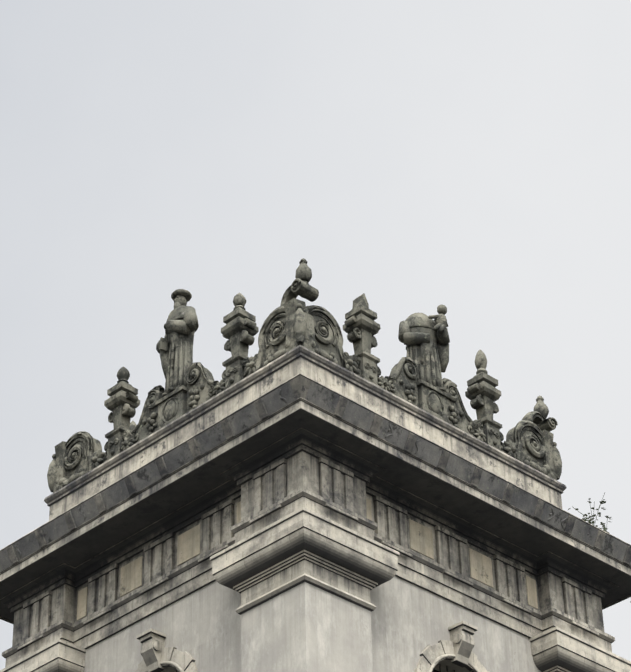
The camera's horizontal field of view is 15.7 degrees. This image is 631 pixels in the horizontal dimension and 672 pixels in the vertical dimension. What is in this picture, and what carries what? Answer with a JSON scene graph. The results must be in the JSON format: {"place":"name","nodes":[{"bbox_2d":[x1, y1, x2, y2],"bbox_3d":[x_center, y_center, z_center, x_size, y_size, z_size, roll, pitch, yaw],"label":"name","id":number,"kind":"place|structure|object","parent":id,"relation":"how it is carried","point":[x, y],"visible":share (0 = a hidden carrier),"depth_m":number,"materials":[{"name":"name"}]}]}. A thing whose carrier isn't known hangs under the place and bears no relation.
{"place":"outdoors","nodes":[
{"label":"outdoors","id":0,"kind":"place"},
{"bbox_2d":[0,0,630,669],"label":"sky","id":1,"kind":"structure","parent":0,"point":[472,158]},
{"bbox_3d":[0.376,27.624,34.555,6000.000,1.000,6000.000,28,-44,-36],"label":"ground","id":2,"kind":"structure","parent":0,"visible":0},
{"bbox_2d":[83,576,540,671],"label":"tower walls","id":3,"kind":"structure","parent":2,"relation":"on","point":[305,627],"depth_m":44.50,"materials":[{"name":"paint"}]},
{"bbox_2d":[0,345,630,671],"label":"entablature","id":4,"kind":"structure","parent":3,"relation":"on","point":[301,478],"depth_m":46.68,"materials":[{"name":"stone"}]},
{"bbox_2d":[47,258,561,492],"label":"roof ornaments","id":5,"kind":"object","parent":4,"relation":"on","point":[291,322],"visible":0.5,"depth_m":49.10,"materials":[{"name":"stone"}]},
{"bbox_2d":[156,289,198,396],"bbox_3d":[-3.004,0.185,50.272,0.816,2.838,1.149,28,-44,-36],"label":"statue monk","id":6,"kind":"object","parent":5,"relation":"on","point":[174,347],"visible":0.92,"depth_m":50.06},
{"bbox_2d":[398,304,449,390],"bbox_3d":[2.379,0.311,50.080,1.172,2.196,0.786,3,-35,-7],"label":"saint statue","id":7,"kind":"object","parent":5,"relation":"on","point":[424,338],"visible":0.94,"depth_m":50.00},
{"bbox_2d":[77,498,537,620],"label":"frieze panels","id":8,"kind":"object","parent":4,"relation":"on","point":[188,542],"visible":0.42,"depth_m":47.14,"materials":[{"name":"grey stone"}]},
{"bbox_2d":[0,381,630,570],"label":"cornice","id":9,"kind":"object","parent":4,"relation":"on","point":[248,416],"visible":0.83,"depth_m":46.16,"materials":[{"name":"grey stone"}]},
{"bbox_2d":[568,493,630,602],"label":"weeds on cornice","id":10,"kind":"object","parent":4,"relation":"on","point":[594,515],"visible":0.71,"depth_m":48.81,"materials":[{"name":"green plant"}]}
]}

